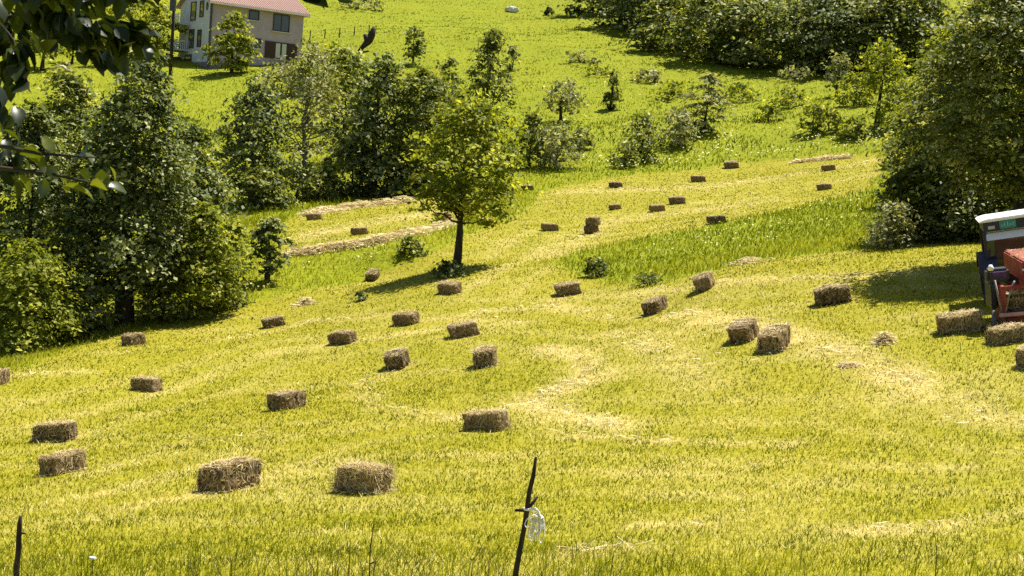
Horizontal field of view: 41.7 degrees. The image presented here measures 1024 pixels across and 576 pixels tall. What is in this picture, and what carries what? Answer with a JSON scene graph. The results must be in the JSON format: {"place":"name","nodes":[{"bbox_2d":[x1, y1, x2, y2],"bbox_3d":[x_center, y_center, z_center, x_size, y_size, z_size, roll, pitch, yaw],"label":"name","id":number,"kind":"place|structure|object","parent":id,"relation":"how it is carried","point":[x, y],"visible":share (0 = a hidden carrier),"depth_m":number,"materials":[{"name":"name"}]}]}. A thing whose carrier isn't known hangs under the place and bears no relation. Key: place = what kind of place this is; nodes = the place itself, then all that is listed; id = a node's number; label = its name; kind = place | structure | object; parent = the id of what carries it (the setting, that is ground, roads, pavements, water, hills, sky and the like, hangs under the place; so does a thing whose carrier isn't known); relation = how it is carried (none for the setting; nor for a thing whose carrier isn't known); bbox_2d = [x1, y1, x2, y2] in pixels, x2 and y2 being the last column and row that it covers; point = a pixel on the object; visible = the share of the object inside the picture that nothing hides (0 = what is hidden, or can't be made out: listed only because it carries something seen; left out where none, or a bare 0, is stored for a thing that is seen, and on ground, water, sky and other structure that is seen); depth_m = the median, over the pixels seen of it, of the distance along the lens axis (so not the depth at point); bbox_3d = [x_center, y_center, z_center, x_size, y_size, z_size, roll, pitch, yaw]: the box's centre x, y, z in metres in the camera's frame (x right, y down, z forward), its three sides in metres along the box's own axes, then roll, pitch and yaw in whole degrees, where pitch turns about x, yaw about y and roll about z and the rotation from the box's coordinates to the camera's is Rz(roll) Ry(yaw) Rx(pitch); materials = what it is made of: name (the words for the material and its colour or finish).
{"place":"outdoors","nodes":[
{"label":"outdoors","id":0,"kind":"place"},
{"bbox_2d":[0,517,1020,575],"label":"edge grass","id":1,"kind":"structure","parent":0,"point":[377,570],"depth_m":11.48,"materials":[{"name":"green plant"}]},
{"bbox_2d":[0,0,1023,575],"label":"ground","id":2,"kind":"structure","parent":0,"point":[492,16],"depth_m":31.61,"materials":[{"name":"green plant"}]},
{"bbox_2d":[13,516,25,575],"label":"wooden stake","id":3,"kind":"object","parent":2,"relation":"on","point":[18,550],"visible":1,"depth_m":10.39,"materials":[{"name":"brown wood"}]},
{"bbox_2d":[0,234,97,356],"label":"leafy bush","id":4,"kind":"object","parent":2,"relation":"on","point":[37,298],"visible":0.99,"depth_m":40.91,"materials":[{"name":"green plant"}]},
{"bbox_2d":[0,99,100,334],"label":"broadleaf tree","id":5,"kind":"object","parent":2,"relation":"on","point":[37,125],"visible":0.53,"depth_m":43.59,"materials":[{"name":"green plant"}]},
{"bbox_2d":[30,418,79,442],"bbox_3d":[-8.543,2.681,25.075,1.120,0.521,0.800,-2,3,12],"label":"hay bale","id":6,"kind":"object","parent":2,"relation":"on","point":[56,430],"visible":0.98,"depth_m":24.89},
{"bbox_2d":[4,59,116,278],"bbox_3d":[-16.902,-4.226,51.340,4.788,8.899,4.689,5,5,0],"label":"broadleaf tree","id":7,"kind":"object","parent":2,"relation":"on","point":[78,91],"visible":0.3,"depth_m":50.88,"materials":[{"name":"green plant"}]},
{"bbox_2d":[34,447,88,476],"bbox_3d":[-7.055,2.741,20.988,0.747,0.518,1.034,-4,0,24],"label":"hay bale","id":8,"kind":"object","parent":2,"relation":"on","point":[55,463],"visible":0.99,"depth_m":20.82},
{"bbox_2d":[48,271,125,340],"bbox_3d":[-13.854,0.624,43.147,2.878,2.371,3.151,7,6,29],"label":"leafy bush","id":9,"kind":"object","parent":2,"relation":"on","point":[91,316],"visible":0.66,"depth_m":42.84,"materials":[{"name":"green plant"}]},
{"bbox_2d":[94,0,169,49],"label":"broadleaf tree","id":10,"kind":"object","parent":2,"relation":"on","point":[137,6],"visible":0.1,"depth_m":153.62,"materials":[{"name":"green plant"}]},
{"bbox_2d":[49,44,226,325],"bbox_3d":[-12.334,-3.313,44.381,6.144,9.653,6.353,5,5,0],"label":"broadleaf tree","id":11,"kind":"object","parent":2,"relation":"on","point":[131,273],"visible":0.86,"depth_m":43.75,"materials":[{"name":"green plant"}]},
{"bbox_2d":[128,374,162,391],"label":"hay bale","id":12,"kind":"object","parent":2,"relation":"on","point":[147,384],"visible":1,"depth_m":32.02},
{"bbox_2d":[135,0,188,58],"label":"broadleaf tree","id":13,"kind":"object","parent":2,"relation":"on","point":[165,20],"visible":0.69,"depth_m":150.82,"materials":[{"name":"green plant"}]},
{"bbox_2d":[134,269,206,323],"bbox_3d":[-11.569,0.353,44.954,2.740,2.027,2.359,5,5,0],"label":"leafy bush","id":14,"kind":"object","parent":2,"relation":"on","point":[150,306],"visible":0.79,"depth_m":44.49,"materials":[{"name":"green plant"}]},
{"bbox_2d":[0,0,352,200],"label":"overhanging tree","id":15,"kind":"object","parent":2,"relation":"on","point":[52,24],"visible":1,"depth_m":3.07,"materials":[{"name":"green plant"}]},
{"bbox_2d":[134,116,252,268],"bbox_3d":[-12.316,-3.472,51.719,5.371,6.293,4.625,5,5,0],"label":"leafy bush","id":16,"kind":"object","parent":2,"relation":"on","point":[196,135],"visible":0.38,"depth_m":51.22,"materials":[{"name":"green plant"}]},
{"bbox_2d":[144,195,263,318],"bbox_3d":[-10.309,-0.953,45.221,3.684,4.368,3.623,2,6,-26],"label":"leafy bush","id":17,"kind":"object","parent":2,"relation":"on","point":[226,270],"visible":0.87,"depth_m":44.78,"materials":[{"name":"green plant"}]},
{"bbox_2d":[192,452,265,494],"bbox_3d":[-3.885,2.573,18.415,0.900,0.584,1.222,-2,0,29],"label":"hay bale","id":18,"kind":"object","parent":2,"relation":"on","point":[229,474],"visible":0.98,"depth_m":18.19},
{"bbox_2d":[193,10,264,72],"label":"garden tree","id":19,"kind":"object","parent":2,"relation":"on","point":[238,39],"visible":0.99,"depth_m":135.17,"materials":[{"name":"green plant"}]},
{"bbox_2d":[197,218,262,303],"bbox_3d":[-9.868,-0.824,46.800,2.045,3.263,1.929,8,6,36],"label":"leafy bush","id":20,"kind":"object","parent":2,"relation":"on","point":[241,233],"visible":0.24,"depth_m":46.71,"materials":[{"name":"green plant"}]},
{"bbox_2d":[203,258,258,307],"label":"leafy bush","id":21,"kind":"object","parent":2,"relation":"on","point":[245,297],"visible":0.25,"depth_m":46.38,"materials":[{"name":"green plant"}]},
{"bbox_2d":[166,0,310,68],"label":"house","id":22,"kind":"structure","parent":2,"relation":"on","point":[277,25],"depth_m":149.27,"materials":[{"name":"paint"}]},
{"bbox_2d":[264,41,296,60],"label":"window","id":23,"kind":"structure","parent":22,"relation":"in","point":[272,49],"depth_m":150.05,"materials":[{"name":"brown wood"}]},
{"bbox_2d":[204,75,310,202],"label":"broadleaf tree","id":24,"kind":"object","parent":2,"relation":"on","point":[246,138],"visible":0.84,"depth_m":77.59,"materials":[{"name":"green plant"}]},
{"bbox_2d":[225,163,305,209],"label":"leafy bush","id":25,"kind":"object","parent":2,"relation":"on","point":[263,184],"visible":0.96,"depth_m":75.42,"materials":[{"name":"green plant"}]},
{"bbox_2d":[243,216,302,283],"bbox_3d":[-8.985,-1.303,49.674,2.167,2.743,1.899,6,5,15],"label":"young tree","id":26,"kind":"object","parent":2,"relation":"on","point":[270,225],"visible":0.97,"depth_m":49.32,"materials":[{"name":"green plant"}]},
{"bbox_2d":[241,57,308,96],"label":"leafy bush","id":27,"kind":"object","parent":2,"relation":"on","point":[269,75],"visible":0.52,"depth_m":122.55,"materials":[{"name":"green plant"}]},
{"bbox_2d":[265,388,308,409],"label":"hay bale","id":28,"kind":"object","parent":2,"relation":"on","point":[283,399],"visible":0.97,"depth_m":26.92},
{"bbox_2d":[264,37,362,193],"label":"broadleaf tree","id":29,"kind":"object","parent":2,"relation":"on","point":[305,119],"visible":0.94,"depth_m":80.47,"materials":[{"name":"green plant"}]},
{"bbox_2d":[286,159,352,200],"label":"leafy bush","id":30,"kind":"object","parent":2,"relation":"on","point":[319,173],"visible":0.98,"depth_m":78.48,"materials":[{"name":"green plant"}]},
{"bbox_2d":[287,39,357,93],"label":"leafy bush","id":31,"kind":"object","parent":2,"relation":"on","point":[334,47],"visible":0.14,"depth_m":124.18,"materials":[{"name":"green plant"}]},
{"bbox_2d":[285,44,388,165],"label":"broadleaf tree","id":32,"kind":"object","parent":2,"relation":"on","point":[343,58],"visible":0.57,"depth_m":90.88,"materials":[{"name":"green plant"}]},
{"bbox_2d":[327,329,356,344],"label":"hay bale","id":33,"kind":"object","parent":2,"relation":"on","point":[343,336],"visible":1,"depth_m":37.89},
{"bbox_2d":[314,143,383,196],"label":"leafy bush","id":34,"kind":"object","parent":2,"relation":"on","point":[347,167],"visible":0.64,"depth_m":80.01,"materials":[{"name":"green plant"}]},
{"bbox_2d":[296,195,414,216],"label":"hay windrow","id":35,"kind":"object","parent":2,"relation":"on","point":[345,206],"visible":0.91,"depth_m":74.27,"materials":[{"name":"beige plant"}]},
{"bbox_2d":[326,455,398,494],"bbox_3d":[-1.885,2.481,17.517,1.152,0.582,0.811,-1,0,36],"label":"hay bale","id":36,"kind":"object","parent":2,"relation":"on","point":[361,477],"visible":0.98,"depth_m":17.38},
{"bbox_2d":[281,216,457,256],"bbox_3d":[-4.827,-2.199,57.943,3.436,1.716,12.331,7,6,30],"label":"hay windrow","id":37,"kind":"object","parent":2,"relation":"on","point":[352,243],"visible":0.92,"depth_m":54.75,"materials":[{"name":"beige plant"}]},
{"bbox_2d":[333,50,423,195],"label":"broadleaf tree","id":38,"kind":"object","parent":2,"relation":"on","point":[370,122],"visible":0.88,"depth_m":79.55,"materials":[{"name":"green plant"}]},
{"bbox_2d":[343,155,422,198],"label":"leafy bush","id":39,"kind":"object","parent":2,"relation":"on","point":[385,165],"visible":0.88,"depth_m":79.25,"materials":[{"name":"green plant"}]},
{"bbox_2d":[381,345,411,370],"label":"hay bale","id":40,"kind":"object","parent":2,"relation":"on","point":[397,358],"visible":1,"depth_m":33.67},
{"bbox_2d":[392,310,421,325],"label":"hay bale","id":41,"kind":"object","parent":2,"relation":"on","point":[405,317],"visible":1,"depth_m":39.49},
{"bbox_2d":[400,26,425,64],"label":"young tree","id":42,"kind":"object","parent":2,"relation":"on","point":[417,50],"visible":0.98,"depth_m":138.17,"materials":[{"name":"green plant"}]},
{"bbox_2d":[395,233,432,255],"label":"leafy bush","id":43,"kind":"object","parent":2,"relation":"on","point":[408,240],"visible":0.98,"depth_m":53.49,"materials":[{"name":"green plant"}]},
{"bbox_2d":[364,56,480,191],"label":"broadleaf tree","id":44,"kind":"object","parent":2,"relation":"on","point":[428,99],"visible":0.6,"depth_m":79.98,"materials":[{"name":"green plant"}]},
{"bbox_2d":[427,258,466,277],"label":"ground shrub","id":45,"kind":"object","parent":2,"relation":"on","point":[448,267],"visible":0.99,"depth_m":45.92,"materials":[{"name":"green plant"}]},
{"bbox_2d":[442,320,481,338],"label":"hay bale","id":46,"kind":"object","parent":2,"relation":"on","point":[460,329],"visible":1,"depth_m":36.21},
{"bbox_2d":[386,89,542,264],"bbox_3d":[-1.561,-3.716,47.615,5.765,6.614,4.904,1,6,-35],"label":"tree","id":47,"kind":"object","parent":2,"relation":"on","point":[474,120],"visible":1,"depth_m":47.29,"materials":[{"name":"green plant"}]},
{"bbox_2d":[80,70,887,329],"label":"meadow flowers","id":48,"kind":"object","parent":2,"relation":"on","point":[680,162],"visible":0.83,"depth_m":90.75,"materials":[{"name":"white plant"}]},
{"bbox_2d":[468,344,503,368],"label":"hay bale","id":49,"kind":"object","parent":2,"relation":"on","point":[484,355],"visible":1,"depth_m":31.68},
{"bbox_2d":[441,26,531,182],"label":"broadleaf tree","id":50,"kind":"object","parent":2,"relation":"on","point":[489,39],"visible":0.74,"depth_m":82.35,"materials":[{"name":"green plant"}]},
{"bbox_2d":[459,407,515,431],"bbox_3d":[-0.487,2.295,23.258,1.082,0.542,0.782,-2,3,24],"label":"hay bale","id":51,"kind":"object","parent":2,"relation":"on","point":[488,419],"visible":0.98,"depth_m":23.07},
{"bbox_2d":[0,0,1018,371],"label":"tall grass","id":52,"kind":"structure","parent":2,"relation":"on","point":[672,270],"depth_m":61.77,"materials":[{"name":"green plant"}]},
{"bbox_2d":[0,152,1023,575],"bbox_3d":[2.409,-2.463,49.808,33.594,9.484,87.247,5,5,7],"label":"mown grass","id":53,"kind":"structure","parent":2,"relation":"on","point":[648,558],"depth_m":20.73,"materials":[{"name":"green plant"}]},
{"bbox_2d":[20,160,1023,556],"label":"loose hay","id":54,"kind":"object","parent":2,"relation":"on","point":[540,392],"visible":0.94,"depth_m":26.88},
{"bbox_2d":[513,457,537,575],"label":"wooden stake","id":55,"kind":"object","parent":2,"relation":"on","point":[528,504],"visible":1,"depth_m":9.21,"materials":[{"name":"brown wood"}]},
{"bbox_2d":[523,507,544,543],"bbox_3d":[0.144,1.621,9.199,0.164,0.251,0.083,6,5,14],"label":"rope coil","id":56,"kind":"object","parent":55,"relation":"hanging from","point":[539,521],"visible":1,"depth_m":9.19,"materials":[{"name":"white fabric"}]},
{"bbox_2d":[506,106,553,167],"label":"leafy bush","id":57,"kind":"object","parent":2,"relation":"on","point":[533,128],"visible":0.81,"depth_m":87.25,"materials":[{"name":"green plant"}]},
{"bbox_2d":[526,76,588,120],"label":"fruit tree","id":58,"kind":"object","parent":2,"relation":"on","point":[563,99],"visible":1,"depth_m":109.37,"materials":[{"name":"green plant"}]},
{"bbox_2d":[529,118,593,170],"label":"thicket","id":59,"kind":"object","parent":2,"relation":"on","point":[555,151],"visible":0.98,"depth_m":86.57,"materials":[{"name":"green plant"}]},
{"bbox_2d":[553,279,582,296],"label":"hay bale","id":60,"kind":"object","parent":2,"relation":"on","point":[565,288],"visible":1,"depth_m":41.99},
{"bbox_2d":[565,126,597,150],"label":"leafy bush","id":61,"kind":"object","parent":2,"relation":"on","point":[587,142],"visible":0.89,"depth_m":94.61,"materials":[{"name":"green plant"}]},
{"bbox_2d":[557,0,616,16],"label":"tree","id":62,"kind":"object","parent":2,"relation":"on","point":[577,10],"visible":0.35,"depth_m":193.96,"materials":[{"name":"green plant"}]},
{"bbox_2d":[580,255,612,277],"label":"leafy bush","id":63,"kind":"object","parent":2,"relation":"on","point":[599,265],"visible":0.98,"depth_m":44.25,"materials":[{"name":"green plant"}]},
{"bbox_2d":[602,69,624,109],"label":"young tree","id":64,"kind":"object","parent":2,"relation":"on","point":[612,82],"visible":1,"depth_m":115.55,"materials":[{"name":"green plant"}]},
{"bbox_2d":[567,0,665,26],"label":"tree","id":65,"kind":"object","parent":2,"relation":"on","point":[589,15],"visible":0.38,"depth_m":176.66,"materials":[{"name":"green plant"}]},
{"bbox_2d":[609,140,642,167],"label":"leafy bush","id":66,"kind":"object","parent":2,"relation":"on","point":[627,146],"visible":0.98,"depth_m":87.94,"materials":[{"name":"green plant"}]},
{"bbox_2d":[587,0,679,30],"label":"tree","id":67,"kind":"object","parent":2,"relation":"on","point":[618,6],"visible":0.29,"depth_m":169.40,"materials":[{"name":"green plant"}]},
{"bbox_2d":[612,108,669,162],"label":"thicket","id":68,"kind":"object","parent":2,"relation":"on","point":[648,138],"visible":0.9,"depth_m":90.81,"materials":[{"name":"green plant"}]},
{"bbox_2d":[641,293,668,315],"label":"hay bale","id":69,"kind":"object","parent":2,"relation":"on","point":[654,305],"visible":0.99,"depth_m":36.51},
{"bbox_2d":[608,0,715,51],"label":"hedge tree","id":70,"kind":"object","parent":2,"relation":"on","point":[658,20],"visible":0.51,"depth_m":148.44,"materials":[{"name":"green plant"}]},
{"bbox_2d":[640,78,702,96],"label":"leafy bush","id":71,"kind":"object","parent":2,"relation":"on","point":[674,84],"visible":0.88,"depth_m":120.77,"materials":[{"name":"green plant"}]},
{"bbox_2d":[655,101,699,146],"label":"thicket","id":72,"kind":"object","parent":2,"relation":"on","point":[680,126],"visible":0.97,"depth_m":95.10,"materials":[{"name":"green plant"}]},
{"bbox_2d":[690,269,717,292],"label":"hay bale","id":73,"kind":"object","parent":2,"relation":"on","point":[703,281],"visible":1,"depth_m":36.98},
{"bbox_2d":[675,70,738,132],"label":"thicket","id":74,"kind":"object","parent":2,"relation":"on","point":[711,81],"visible":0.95,"depth_m":98.64,"materials":[{"name":"green plant"}]},
{"bbox_2d":[655,0,767,61],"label":"hedge tree","id":75,"kind":"object","parent":2,"relation":"on","point":[698,10],"visible":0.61,"depth_m":138.57,"materials":[{"name":"green plant"}]},
{"bbox_2d":[685,0,794,66],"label":"hedge tree","id":76,"kind":"object","parent":2,"relation":"on","point":[748,10],"visible":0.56,"depth_m":135.01,"materials":[{"name":"green plant"}]},
{"bbox_2d":[719,80,766,100],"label":"leafy bush","id":77,"kind":"object","parent":2,"relation":"on","point":[737,87],"visible":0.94,"depth_m":114.19,"materials":[{"name":"green plant"}]},
{"bbox_2d":[726,316,760,343],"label":"hay bale","id":78,"kind":"object","parent":2,"relation":"on","point":[743,330],"visible":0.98,"depth_m":29.31},
{"bbox_2d":[750,97,785,121],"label":"leafy bush","id":79,"kind":"object","parent":2,"relation":"on","point":[770,112],"visible":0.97,"depth_m":102.36,"materials":[{"name":"green plant"}]},
{"bbox_2d":[756,319,794,354],"bbox_3d":[5.497,1.075,28.126,0.974,0.634,1.364,-5,10,26],"label":"hay bale","id":80,"kind":"object","parent":2,"relation":"on","point":[773,338],"visible":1,"depth_m":27.83},
{"bbox_2d":[765,81,812,105],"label":"leafy bush","id":81,"kind":"object","parent":2,"relation":"on","point":[794,94],"visible":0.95,"depth_m":109.31,"materials":[{"name":"green plant"}]},
{"bbox_2d":[729,0,850,70],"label":"hedge tree","id":82,"kind":"object","parent":2,"relation":"on","point":[792,48],"visible":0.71,"depth_m":130.88,"materials":[{"name":"green plant"}]},
{"bbox_2d":[777,65,819,81],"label":"leafy bush","id":83,"kind":"object","parent":2,"relation":"on","point":[804,72],"visible":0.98,"depth_m":125.28,"materials":[{"name":"green plant"}]},
{"bbox_2d":[792,99,842,133],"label":"leafy bush","id":84,"kind":"object","parent":2,"relation":"on","point":[815,108],"visible":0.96,"depth_m":95.74,"materials":[{"name":"green plant"}]},
{"bbox_2d":[810,106,847,131],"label":"leafy bush","id":85,"kind":"object","parent":2,"relation":"on","point":[834,115],"visible":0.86,"depth_m":95.65,"materials":[{"name":"green plant"}]},
{"bbox_2d":[808,282,856,305],"bbox_3d":[7.662,0.155,32.052,1.219,0.602,0.866,-9,8,8],"label":"hay bale","id":86,"kind":"object","parent":2,"relation":"on","point":[830,294],"visible":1,"depth_m":31.83},
{"bbox_2d":[778,0,889,72],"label":"hedge tree","id":87,"kind":"object","parent":2,"relation":"on","point":[829,6],"visible":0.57,"depth_m":128.25,"materials":[{"name":"green plant"}]},
{"bbox_2d":[820,49,852,96],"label":"young tree","id":88,"kind":"object","parent":2,"relation":"on","point":[843,62],"visible":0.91,"depth_m":113.83,"materials":[{"name":"green plant"}]},
{"bbox_2d":[820,70,879,105],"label":"leafy bush","id":89,"kind":"object","parent":2,"relation":"on","point":[859,93],"visible":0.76,"depth_m":106.12,"materials":[{"name":"green plant"}]},
{"bbox_2d":[838,113,876,137],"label":"leafy bush","id":90,"kind":"object","parent":2,"relation":"on","point":[859,124],"visible":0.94,"depth_m":93.05,"materials":[{"name":"green plant"}]},
{"bbox_2d":[810,0,932,73],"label":"hedge tree","id":91,"kind":"object","parent":2,"relation":"on","point":[867,9],"visible":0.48,"depth_m":126.77,"materials":[{"name":"green plant"}]},
{"bbox_2d":[845,34,915,126],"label":"young tree","id":92,"kind":"object","parent":2,"relation":"on","point":[885,48],"visible":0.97,"depth_m":94.80,"materials":[{"name":"green plant"}]},
{"bbox_2d":[865,75,915,126],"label":"leafy bush","id":93,"kind":"object","parent":2,"relation":"on","point":[879,115],"visible":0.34,"depth_m":93.60,"materials":[{"name":"green plant"}]},
{"bbox_2d":[856,197,927,249],"bbox_3d":[11.555,-1.879,41.070,1.964,1.832,2.296,8,6,38],"label":"bush","id":94,"kind":"object","parent":2,"relation":"on","point":[896,220],"visible":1,"depth_m":40.80,"materials":[{"name":"green plant"}]},
{"bbox_2d":[856,166,951,243],"bbox_3d":[12.796,-2.522,42.412,3.022,2.663,3.083,1,6,-34],"label":"leafy bush","id":95,"kind":"object","parent":2,"relation":"on","point":[895,184],"visible":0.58,"depth_m":42.03,"materials":[{"name":"green plant"}]},
{"bbox_2d":[854,0,959,71],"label":"hedge tree","id":96,"kind":"object","parent":2,"relation":"on","point":[930,8],"visible":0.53,"depth_m":126.92,"materials":[{"name":"green plant"}]},
{"bbox_2d":[850,49,1012,236],"bbox_3d":[13.820,-4.476,42.878,5.665,6.311,4.897,5,5,0],"label":"tree","id":97,"kind":"object","parent":2,"relation":"on","point":[905,160],"visible":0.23,"depth_m":42.59,"materials":[{"name":"green plant"}]},
{"bbox_2d":[865,11,1017,185],"bbox_3d":[18.993,-7.678,57.607,7.087,8.334,6.400,5,5,0],"label":"tree","id":98,"kind":"object","parent":2,"relation":"on","point":[940,39],"visible":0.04,"depth_m":57.44,"materials":[{"name":"green plant"}]},
{"bbox_2d":[874,0,1023,210],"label":"tree","id":99,"kind":"object","parent":2,"relation":"on","point":[1000,16],"visible":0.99,"depth_m":33.32,"materials":[{"name":"green plant"}]},
{"bbox_2d":[901,176,1009,242],"bbox_3d":[14.088,-2.359,41.744,3.353,2.301,3.158,2,6,-25],"label":"leafy bush","id":100,"kind":"object","parent":2,"relation":"on","point":[955,218],"visible":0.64,"depth_m":41.21,"materials":[{"name":"green plant"}]},
{"bbox_2d":[931,307,987,335],"bbox_3d":[9.021,0.702,27.216,1.274,0.639,0.921,-6,8,8],"label":"hay bale","id":101,"kind":"object","parent":2,"relation":"on","point":[962,321],"visible":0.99,"depth_m":26.99},
{"bbox_2d":[959,171,1013,234],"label":"leafy bush","id":102,"kind":"object","parent":2,"relation":"on","point":[999,207],"visible":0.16,"depth_m":41.05,"materials":[{"name":"green plant"}]},
{"bbox_2d":[975,209,1023,303],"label":"tractor","id":103,"kind":"object","parent":2,"relation":"on","point":[1001,233],"visible":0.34,"depth_m":29.12,"materials":[{"name":"white paint"}]},
{"bbox_2d":[983,321,1023,345],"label":"hay bale","id":104,"kind":"object","parent":2,"relation":"on","point":[1005,334],"visible":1,"depth_m":25.72},
{"bbox_2d":[984,248,1023,327],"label":"hay baler","id":105,"kind":"object","parent":2,"relation":"on","point":[996,291],"visible":0.98,"depth_m":26.88,"materials":[{"name":"red paint"}]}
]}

